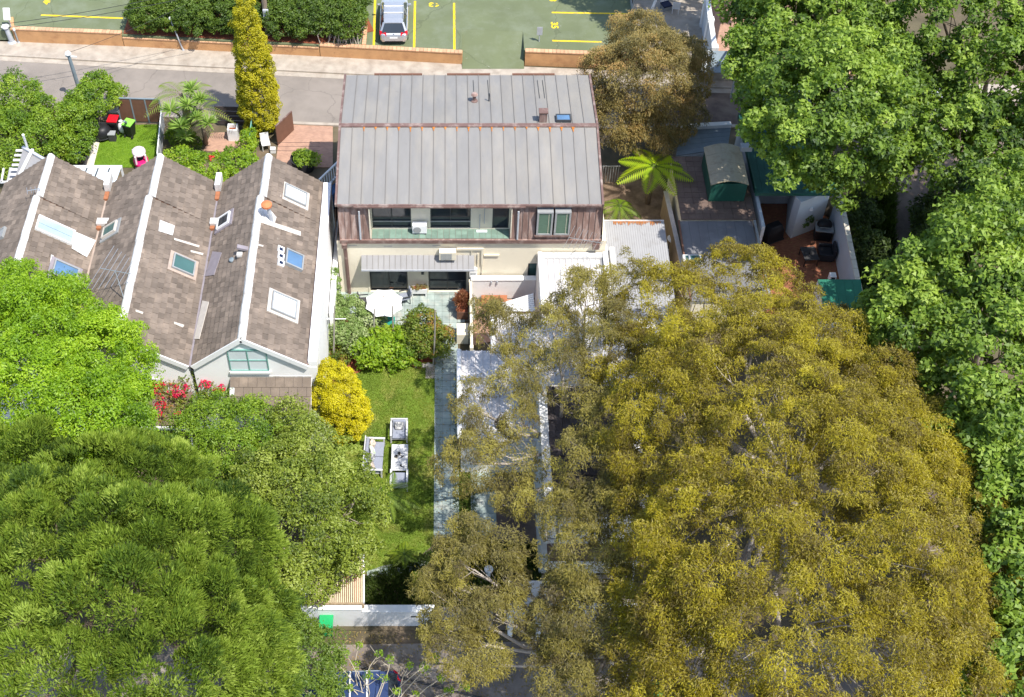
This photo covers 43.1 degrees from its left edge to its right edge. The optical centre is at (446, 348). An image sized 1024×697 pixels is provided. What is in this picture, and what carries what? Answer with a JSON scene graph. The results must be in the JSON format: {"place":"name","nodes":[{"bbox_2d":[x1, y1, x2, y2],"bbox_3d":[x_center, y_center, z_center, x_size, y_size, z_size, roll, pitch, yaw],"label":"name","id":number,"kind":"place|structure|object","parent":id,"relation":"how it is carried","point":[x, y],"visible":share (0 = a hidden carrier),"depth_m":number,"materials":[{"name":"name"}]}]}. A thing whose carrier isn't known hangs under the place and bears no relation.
{"place":"outdoors","nodes":[
{"label":"outdoors","id":0,"kind":"place"},
{"bbox_2d":[8,134,44,179],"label":"pergola","id":1,"kind":"structure","parent":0,"point":[29,158],"depth_m":69.43,"materials":[{"name":"white paint"}]},
{"bbox_2d":[74,165,123,181],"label":"lean to","id":2,"kind":"object","parent":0,"point":[99,171],"visible":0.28,"depth_m":71.19,"materials":[{"name":"white metal"}]},
{"bbox_2d":[204,132,246,152],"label":"brick paving","id":3,"kind":"structure","parent":0,"point":[219,141],"depth_m":76.78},
{"bbox_2d":[191,153,334,445],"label":"terrace house","id":4,"kind":"structure","parent":0,"point":[262,326],"depth_m":61.36,"materials":[{"name":"tile"}]},
{"bbox_2d":[227,349,268,370],"bbox_3d":[-9.038,0.531,59.053,1.781,1.485,0.080,0,50,0],"label":"window","id":5,"kind":"structure","parent":4,"relation":"in","point":[239,359],"depth_m":59.03,"materials":[{"name":"teal glass"}]},
{"bbox_2d":[276,125,332,167],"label":"brick paving","id":6,"kind":"structure","parent":0,"point":[323,135],"depth_m":76.77,"materials":[{"name":"brick"}]},
{"bbox_2d":[275,111,293,144],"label":"gate","id":7,"kind":"structure","parent":6,"relation":"on","point":[284,127],"depth_m":76.45,"materials":[{"name":"brown wood"}]},
{"bbox_2d":[290,147,322,173],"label":"shrub","id":8,"kind":"object","parent":6,"relation":"on","point":[303,160],"visible":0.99,"depth_m":74.53,"materials":[{"name":"green plant"}]},
{"bbox_2d":[312,574,362,601],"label":"paving","id":9,"kind":"structure","parent":0,"point":[346,589],"depth_m":57.50,"materials":[{"name":"wood"}]},
{"bbox_2d":[306,554,365,608],"bbox_3d":[-4.762,10.471,56.602,2.570,1.820,2.492,0,50,0],"label":"pergola","id":10,"kind":"object","parent":9,"relation":"on","point":[333,601],"visible":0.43,"depth_m":55.42,"materials":[{"name":"white paint"}]},
{"bbox_2d":[0,61,675,125],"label":"street","id":11,"kind":"structure","parent":0,"point":[307,99],"depth_m":80.21,"materials":[{"name":"grey asphalt"}]},
{"bbox_2d":[321,362,442,573],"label":"lawn","id":12,"kind":"structure","parent":0,"point":[421,520],"depth_m":62.43,"materials":[{"name":"green plant"}]},
{"bbox_2d":[311,357,374,445],"bbox_3d":[-5.067,2.498,61.305,3.255,5.063,3.032,0,50,0],"label":"golden conifer","id":13,"kind":"object","parent":12,"relation":"on","point":[333,394],"visible":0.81,"depth_m":60.17,"materials":[{"name":"yellow plant"}]},
{"bbox_2d":[362,435,384,477],"bbox_3d":[-3.441,5.150,61.709,0.962,0.811,1.930,2,50,1],"label":"sofa","id":14,"kind":"object","parent":12,"relation":"on","point":[379,454],"visible":0.6,"depth_m":61.70,"materials":[{"name":"white fabric"}]},
{"bbox_2d":[354,471,418,522],"bbox_3d":[-2.662,7.182,59.267,3.080,2.165,2.790,-19,53,-15],"label":"tree fern","id":15,"kind":"object","parent":12,"relation":"on","point":[393,493],"visible":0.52,"depth_m":58.44,"materials":[{"name":"green plant"}]},
{"bbox_2d":[391,444,407,470],"bbox_3d":[-2.220,5.325,61.804,0.790,0.440,1.515,0,50,0],"label":"coffee table","id":16,"kind":"object","parent":12,"relation":"on","point":[399,460],"visible":0.96,"depth_m":61.59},
{"bbox_2d":[340,290,474,333],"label":"patio","id":17,"kind":"structure","parent":0,"point":[442,304],"depth_m":68.42,"materials":[{"name":"stone"}]},
{"bbox_2d":[366,290,401,329],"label":"umbrella","id":18,"kind":"object","parent":17,"relation":"on","point":[381,302],"visible":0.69,"depth_m":65.46,"materials":[{"name":"fabric"}]},
{"bbox_2d":[451,289,473,319],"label":"potted plant","id":19,"kind":"object","parent":17,"relation":"on","point":[461,298],"visible":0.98,"depth_m":67.47,"materials":[{"name":"plant"}]},
{"bbox_2d":[434,334,458,537],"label":"garden path","id":20,"kind":"structure","parent":0,"point":[447,510],"depth_m":63.16,"materials":[{"name":"stone"}]},
{"bbox_2d":[470,472,496,534],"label":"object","id":21,"kind":"structure","parent":0,"point":[483,508],"depth_m":60.36,"materials":[{"name":"stone"}]},
{"bbox_2d":[462,29,523,68],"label":"driveway","id":22,"kind":"structure","parent":0,"point":[489,49],"depth_m":81.76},
{"bbox_2d":[0,0,1023,645],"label":"ground","id":23,"kind":"structure","parent":0,"point":[610,156],"depth_m":61.58,"materials":[{"name":"brown soil"}]},
{"bbox_2d":[0,64,69,180],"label":"garden shrub","id":24,"kind":"object","parent":23,"relation":"on","point":[12,112],"visible":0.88,"depth_m":73.67,"materials":[{"name":"green plant"}]},
{"bbox_2d":[0,153,112,429],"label":"terrace house","id":25,"kind":"structure","parent":23,"relation":"on","point":[57,221],"depth_m":64.03,"materials":[{"name":"tile"}]},
{"bbox_2d":[10,17,123,45],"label":"retaining wall","id":26,"kind":"structure","parent":23,"relation":"on","point":[58,35],"depth_m":82.32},
{"bbox_2d":[47,111,98,164],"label":"garden shrub","id":27,"kind":"object","parent":23,"relation":"on","point":[83,133],"visible":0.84,"depth_m":74.84,"materials":[{"name":"green plant"}]},
{"bbox_2d":[0,256,166,501],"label":"ash tree","id":28,"kind":"object","parent":23,"relation":"on","point":[90,383],"visible":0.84,"depth_m":54.56,"materials":[{"name":"green plant"}]},
{"bbox_2d":[53,68,129,129],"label":"garden shrub","id":29,"kind":"object","parent":23,"relation":"on","point":[102,82],"visible":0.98,"depth_m":75.75,"materials":[{"name":"green plant"}]},
{"bbox_2d":[94,124,158,167],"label":"artificial turf","id":30,"kind":"structure","parent":23,"relation":"on","point":[127,139],"depth_m":76.55,"materials":[{"name":"green plant"}]},
{"bbox_2d":[115,97,164,123],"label":"fence","id":31,"kind":"object","parent":23,"relation":"on","point":[136,109],"visible":0.81,"depth_m":77.21,"materials":[{"name":"brown wood"}]},
{"bbox_2d":[79,153,222,445],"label":"terrace house","id":32,"kind":"structure","parent":23,"relation":"on","point":[158,228],"depth_m":62.32,"materials":[{"name":"tile"}]},
{"bbox_2d":[0,408,306,696],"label":"fig tree","id":33,"kind":"object","parent":23,"relation":"on","point":[179,511],"visible":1,"depth_m":45.57,"materials":[{"name":"green plant"}]},
{"bbox_2d":[143,81,220,131],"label":"palm","id":34,"kind":"object","parent":23,"relation":"on","point":[174,95],"visible":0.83,"depth_m":74.77,"materials":[{"name":"green plant"}]},
{"bbox_2d":[143,368,225,425],"bbox_3d":[-12.656,2.446,61.587,3.876,4.546,3.620,-27,55,-21],"label":"bougainvillea","id":35,"kind":"object","parent":23,"relation":"on","point":[176,393],"visible":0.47,"depth_m":60.15,"materials":[{"name":"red plant"}]},
{"bbox_2d":[159,79,218,140],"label":"yucca","id":36,"kind":"object","parent":23,"relation":"on","point":[188,104],"visible":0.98,"depth_m":73.53,"materials":[{"name":"green plant"}]},
{"bbox_2d":[163,126,259,181],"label":"vine pergola","id":37,"kind":"object","parent":23,"relation":"on","point":[199,157],"visible":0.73,"depth_m":72.07,"materials":[{"name":"green plant"}]},
{"bbox_2d":[123,37,320,55],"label":"planter wall","id":38,"kind":"structure","parent":23,"relation":"on","point":[213,46],"depth_m":82.05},
{"bbox_2d":[159,385,294,493],"bbox_3d":[-9.688,4.848,58.920,6.679,5.977,7.320,0,50,0],"label":"tree","id":39,"kind":"object","parent":23,"relation":"on","point":[225,435],"visible":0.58,"depth_m":57.59,"materials":[{"name":"green plant"}]},
{"bbox_2d":[214,106,246,124],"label":"fence","id":40,"kind":"object","parent":23,"relation":"on","point":[231,112],"visible":0.64,"depth_m":77.26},
{"bbox_2d":[123,2,373,43],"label":"hedge bed","id":41,"kind":"object","parent":23,"relation":"on","point":[311,39],"visible":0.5,"depth_m":82.03,"materials":[{"name":"soil"}]},
{"bbox_2d":[122,0,262,37],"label":"hedge","id":42,"kind":"object","parent":41,"relation":"on","point":[204,15],"visible":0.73,"depth_m":80.69,"materials":[{"name":"green plant"}]},
{"bbox_2d":[258,0,373,40],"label":"hedge","id":43,"kind":"object","parent":41,"relation":"on","point":[288,13],"visible":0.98,"depth_m":80.37,"materials":[{"name":"green plant"}]},
{"bbox_2d":[227,0,282,137],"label":"golden cypress","id":44,"kind":"object","parent":23,"relation":"on","point":[250,84],"visible":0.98,"depth_m":73.53,"materials":[{"name":"yellow plant"}]},
{"bbox_2d":[194,583,353,696],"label":"tree","id":45,"kind":"object","parent":23,"relation":"on","point":[325,682],"visible":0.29,"depth_m":50.88,"materials":[{"name":"green plant"}]},
{"bbox_2d":[219,392,393,609],"bbox_3d":[-5.957,6.977,56.089,7.537,7.679,11.505,0,50,0],"label":"garden tree","id":46,"kind":"object","parent":23,"relation":"on","point":[316,472],"visible":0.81,"depth_m":54.04,"materials":[{"name":"green plant"}]},
{"bbox_2d":[0,0,636,60],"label":"car park","id":47,"kind":"structure","parent":23,"relation":"on","point":[564,24],"depth_m":83.12,"materials":[{"name":"green asphalt"}]},
{"bbox_2d":[377,0,410,41],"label":"parked car","id":48,"kind":"object","parent":47,"relation":"on","point":[394,14],"visible":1,"depth_m":80.97,"materials":[{"name":"silver metal"}]},
{"bbox_2d":[329,229,340,337],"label":"boundary wall","id":49,"kind":"structure","parent":23,"relation":"on","point":[333,292],"depth_m":66.42,"materials":[{"name":"white paint"}]},
{"bbox_2d":[308,550,435,629],"bbox_3d":[-0.879,10.621,57.724,10.708,0.108,4.358,0,50,0],"label":"front bed","id":50,"kind":"object","parent":23,"relation":"on","point":[379,627],"visible":0.15,"depth_m":56.36,"materials":[{"name":"brown soil"}]},
{"bbox_2d":[317,605,434,625],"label":"front wall","id":51,"kind":"structure","parent":50,"relation":"on","point":[376,615],"depth_m":55.62,"materials":[{"name":"white paint"}]},
{"bbox_2d":[388,541,421,569],"bbox_3d":[-1.858,9.401,58.309,1.540,0.779,1.244,-26,55,-20],"label":"fern","id":52,"kind":"object","parent":50,"relation":"on","point":[403,556],"visible":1,"depth_m":58.03,"materials":[{"name":"green plant"}]},
{"bbox_2d":[358,541,542,607],"bbox_3d":[0.263,10.088,57.882,8.421,0.410,3.722,0,50,0],"label":"ground cover","id":53,"kind":"object","parent":50,"relation":"on","point":[385,594],"visible":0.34,"depth_m":57.75,"materials":[{"name":"green plant"}]},
{"bbox_2d":[330,314,435,384],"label":"garden bed","id":54,"kind":"object","parent":23,"relation":"on","point":[351,364],"visible":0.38,"depth_m":66.10,"materials":[{"name":"soil"}]},
{"bbox_2d":[328,293,387,356],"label":"variegated shrub","id":55,"kind":"object","parent":54,"relation":"on","point":[353,324],"visible":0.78,"depth_m":65.58,"materials":[{"name":"green plant"}]},
{"bbox_2d":[348,321,420,376],"bbox_3d":[-3.056,-0.069,65.362,3.863,2.117,2.630,0,50,0],"label":"lime shrub","id":56,"kind":"object","parent":54,"relation":"on","point":[382,342],"visible":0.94,"depth_m":64.89,"materials":[{"name":"green plant"}]},
{"bbox_2d":[396,302,456,364],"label":"red tipped shrub","id":57,"kind":"object","parent":54,"relation":"on","point":[420,332],"visible":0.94,"depth_m":65.04,"materials":[{"name":"orange plant"}]},
{"bbox_2d":[320,42,462,63],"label":"planter wall","id":58,"kind":"structure","parent":23,"relation":"on","point":[396,53],"depth_m":81.32,"materials":[{"name":"orange brick"}]},
{"bbox_2d":[452,357,478,538],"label":"grass","id":59,"kind":"structure","parent":23,"relation":"on","point":[465,500],"depth_m":60.63,"materials":[{"name":"green plant"}]},
{"bbox_2d":[335,73,605,293],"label":"house","id":60,"kind":"structure","parent":23,"relation":"on","point":[485,174],"depth_m":66.20,"materials":[{"name":"grey metal"}]},
{"bbox_2d":[369,271,407,289],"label":"glass door","id":61,"kind":"structure","parent":60,"relation":"in","point":[379,280],"depth_m":68.63,"materials":[{"name":"black glass"}]},
{"bbox_2d":[372,208,410,226],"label":"window","id":62,"kind":"structure","parent":60,"relation":"in","point":[378,214],"depth_m":65.79,"materials":[{"name":"black glass"}]},
{"bbox_2d":[428,271,466,289],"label":"glass door","id":63,"kind":"structure","parent":60,"relation":"in","point":[438,280],"depth_m":68.56,"materials":[{"name":"black glass"}]},
{"bbox_2d":[430,208,470,226],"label":"window","id":64,"kind":"structure","parent":60,"relation":"in","point":[436,214],"depth_m":65.79,"materials":[{"name":"black glass"}]},
{"bbox_2d":[536,207,553,234],"bbox_3d":[4.960,-6.408,65.086,0.800,1.600,0.410,0,50,0],"label":"window","id":65,"kind":"structure","parent":60,"relation":"in","point":[544,220],"depth_m":64.83,"materials":[{"name":"glass"}]},
{"bbox_2d":[553,207,571,234],"bbox_3d":[5.850,-6.408,65.086,0.800,1.600,0.410,0,50,0],"label":"window","id":66,"kind":"structure","parent":60,"relation":"in","point":[562,216],"depth_m":64.87,"materials":[{"name":"glass"}]},
{"bbox_2d":[471,275,535,297],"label":"court wall","id":67,"kind":"structure","parent":23,"relation":"on","point":[514,286],"depth_m":68.05,"materials":[{"name":"white paint"}]},
{"bbox_2d":[0,56,1018,101],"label":"gutter","id":68,"kind":"object","parent":23,"relation":"on","point":[199,69],"visible":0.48,"depth_m":81.33,"materials":[{"name":"concrete"}]},
{"bbox_2d":[0,41,1020,95],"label":"footpath","id":69,"kind":"structure","parent":23,"relation":"on","point":[205,59],"depth_m":81.62,"materials":[{"name":"concrete"}]},
{"bbox_2d":[0,640,1021,696],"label":"lane","id":70,"kind":"structure","parent":23,"relation":"on","point":[515,687],"depth_m":55.00,"materials":[{"name":"grey asphalt"}]},
{"bbox_2d":[300,670,401,696],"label":"parked car","id":71,"kind":"object","parent":70,"relation":"on","point":[394,681],"visible":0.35,"depth_m":53.16,"materials":[{"name":"blue metal"}]},
{"bbox_2d":[308,640,469,696],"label":"bare shrub","id":72,"kind":"object","parent":70,"relation":"on","point":[395,692],"visible":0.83,"depth_m":52.47,"materials":[{"name":"brown plant"}]},
{"bbox_2d":[308,631,604,696],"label":"leaf litter","id":73,"kind":"object","parent":70,"relation":"on","point":[435,665],"visible":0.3,"depth_m":55.28,"materials":[{"name":"brown plant"}]},
{"bbox_2d":[493,472,543,629],"bbox_3d":[3.395,8.410,59.571,2.486,0.120,10.182,1,50,1],"label":"side passage","id":74,"kind":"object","parent":23,"relation":"on","point":[529,526],"visible":0.07,"depth_m":59.73,"materials":[{"name":"concrete"}]},
{"bbox_2d":[403,508,690,696],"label":"gum tree","id":75,"kind":"object","parent":23,"relation":"on","point":[580,655],"visible":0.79,"depth_m":48.81,"materials":[{"name":"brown plant"}]},
{"bbox_2d":[425,245,691,601],"bbox_3d":[4.795,4.722,55.873,11.419,10.874,17.842,0,50,0],"label":"gum tree","id":76,"kind":"object","parent":23,"relation":"on","point":[583,509],"visible":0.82,"depth_m":53.83,"materials":[{"name":"green plant"}]},
{"bbox_2d":[456,313,666,471],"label":"side building","id":77,"kind":"structure","parent":23,"relation":"on","point":[473,362],"depth_m":61.41,"materials":[{"name":"white paint"}]},
{"bbox_2d":[535,252,613,328],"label":"annex","id":78,"kind":"object","parent":23,"relation":"on","point":[550,265],"visible":0.34,"depth_m":66.06,"materials":[{"name":"white paint"}]},
{"bbox_2d":[525,48,628,68],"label":"retaining wall","id":79,"kind":"structure","parent":23,"relation":"on","point":[551,57],"depth_m":80.96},
{"bbox_2d":[533,373,647,572],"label":"white house","id":80,"kind":"structure","parent":23,"relation":"on","point":[549,416],"depth_m":56.60,"materials":[{"name":"paint"}]},
{"bbox_2d":[544,539,638,614],"bbox_3d":[6.275,10.037,56.222,4.050,2.960,2.220,0,50,0],"label":"verandah","id":81,"kind":"object","parent":80,"relation":"attached to","point":[561,561],"visible":0.09,"depth_m":55.61,"materials":[{"name":"white paint"}]},
{"bbox_2d":[603,199,643,219],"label":"tree fern","id":82,"kind":"object","parent":23,"relation":"on","point":[618,209],"visible":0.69,"depth_m":70.73,"materials":[{"name":"green plant"}]},
{"bbox_2d":[604,220,676,328],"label":"shed","id":83,"kind":"structure","parent":23,"relation":"on","point":[640,238],"depth_m":67.87,"materials":[{"name":"grey metal"}]},
{"bbox_2d":[576,6,719,164],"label":"street tree","id":84,"kind":"object","parent":23,"relation":"on","point":[669,54],"visible":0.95,"depth_m":71.55,"materials":[{"name":"brown plant"}]},
{"bbox_2d":[660,191,685,297],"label":"boundary wall","id":85,"kind":"structure","parent":23,"relation":"on","point":[675,250],"depth_m":70.11,"materials":[{"name":"grey concrete"}]},
{"bbox_2d":[666,156,769,328],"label":"brown roof house","id":86,"kind":"structure","parent":23,"relation":"on","point":[702,223],"depth_m":68.96,"materials":[{"name":"white paint"}]},
{"bbox_2d":[702,143,751,200],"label":"garden shed","id":87,"kind":"structure","parent":86,"relation":"on","point":[724,172],"depth_m":69.53,"materials":[{"name":"green metal"}]},
{"bbox_2d":[703,0,818,36],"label":"plane tree","id":88,"kind":"object","parent":23,"relation":"on","point":[799,8],"visible":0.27,"depth_m":68.69,"materials":[{"name":"green plant"}]},
{"bbox_2d":[584,236,1023,696],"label":"gum tree","id":89,"kind":"object","parent":23,"relation":"on","point":[778,492],"visible":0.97,"depth_m":45.28,"materials":[{"name":"plant"}]},
{"bbox_2d":[719,0,948,216],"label":"plane tree","id":90,"kind":"object","parent":23,"relation":"on","point":[822,58],"visible":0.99,"depth_m":60.47,"materials":[{"name":"green plant"}]},
{"bbox_2d":[852,185,899,285],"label":"ground cover","id":91,"kind":"object","parent":23,"relation":"on","point":[887,204],"visible":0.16,"depth_m":72.19,"materials":[{"name":"green plant"}]},
{"bbox_2d":[820,0,1023,193],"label":"plane tree","id":92,"kind":"object","parent":23,"relation":"on","point":[960,107],"visible":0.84,"depth_m":62.40,"materials":[{"name":"green plant"}]},
{"bbox_2d":[849,147,1023,525],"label":"plane tree","id":93,"kind":"object","parent":23,"relation":"on","point":[982,211],"visible":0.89,"depth_m":52.09,"materials":[{"name":"green plant"}]},
{"bbox_2d":[905,168,969,299],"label":"understorey","id":94,"kind":"object","parent":23,"relation":"on","point":[925,207],"visible":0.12,"depth_m":70.18,"materials":[{"name":"green plant"}]},
{"bbox_2d":[919,440,1023,696],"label":"plane tree","id":95,"kind":"object","parent":23,"relation":"on","point":[1011,649],"visible":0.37,"depth_m":45.83,"materials":[{"name":"green plant"}]},
{"bbox_2d":[602,167,673,278],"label":"yard floor","id":96,"kind":"structure","parent":0,"point":[632,192],"depth_m":73.89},
{"bbox_2d":[615,149,694,204],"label":"tree fern","id":97,"kind":"object","parent":96,"relation":"on","point":[653,171],"visible":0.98,"depth_m":70.98,"materials":[{"name":"green plant"}]},
{"bbox_2d":[634,0,703,63],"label":"court floor","id":98,"kind":"structure","parent":0,"point":[687,18],"depth_m":84.90,"materials":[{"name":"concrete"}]},
{"bbox_2d":[699,0,718,50],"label":"partition wall","id":99,"kind":"structure","parent":98,"relation":"on","point":[707,20],"depth_m":81.54,"materials":[{"name":"white paint"}]},
{"bbox_2d":[676,121,731,156],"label":"garage","id":100,"kind":"structure","parent":0,"point":[711,133],"depth_m":73.45,"materials":[{"name":"grey metal"}]},
{"bbox_2d":[711,0,791,53],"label":"court floor","id":101,"kind":"structure","parent":0,"point":[720,28],"depth_m":84.13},
{"bbox_2d":[760,204,838,330],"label":"courtyard","id":102,"kind":"structure","parent":0,"point":[785,247],"depth_m":70.98,"materials":[{"name":"brown brick"}]},
{"bbox_2d":[762,220,783,245],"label":"covered barbecue","id":103,"kind":"object","parent":102,"relation":"on","point":[773,232],"visible":0.89,"depth_m":70.94,"materials":[{"name":"black fabric"}]},
{"bbox_2d":[735,113,835,242],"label":"green roof house","id":104,"kind":"structure","parent":102,"relation":"on","point":[802,204],"depth_m":70.66,"materials":[{"name":"metal"}]},
{"bbox_2d":[813,218,833,241],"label":"barbecue","id":105,"kind":"object","parent":102,"relation":"on","point":[823,229],"visible":1,"depth_m":70.97,"materials":[{"name":"metal"}]},
{"bbox_2d":[809,279,861,343],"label":"green shed","id":106,"kind":"structure","parent":102,"relation":"on","point":[844,291],"depth_m":66.11,"materials":[{"name":"metal"}]},
{"bbox_2d":[829,194,862,290],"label":"courtyard wall","id":107,"kind":"structure","parent":102,"relation":"on","point":[846,263],"depth_m":69.17,"materials":[{"name":"paint"}]},
{"bbox_2d":[653,91,1017,128],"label":"road","id":108,"kind":"structure","parent":0,"point":[721,107],"depth_m":78.84,"materials":[{"name":"grey asphalt"}]},
{"bbox_2d":[848,134,1020,696],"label":"path","id":109,"kind":"structure","parent":0,"point":[917,186],"depth_m":73.69,"materials":[{"name":"concrete"}]},
{"bbox_2d":[846,183,893,312],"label":"understorey","id":110,"kind":"object","parent":109,"relation":"on","point":[862,212],"visible":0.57,"depth_m":69.39,"materials":[{"name":"green plant"}]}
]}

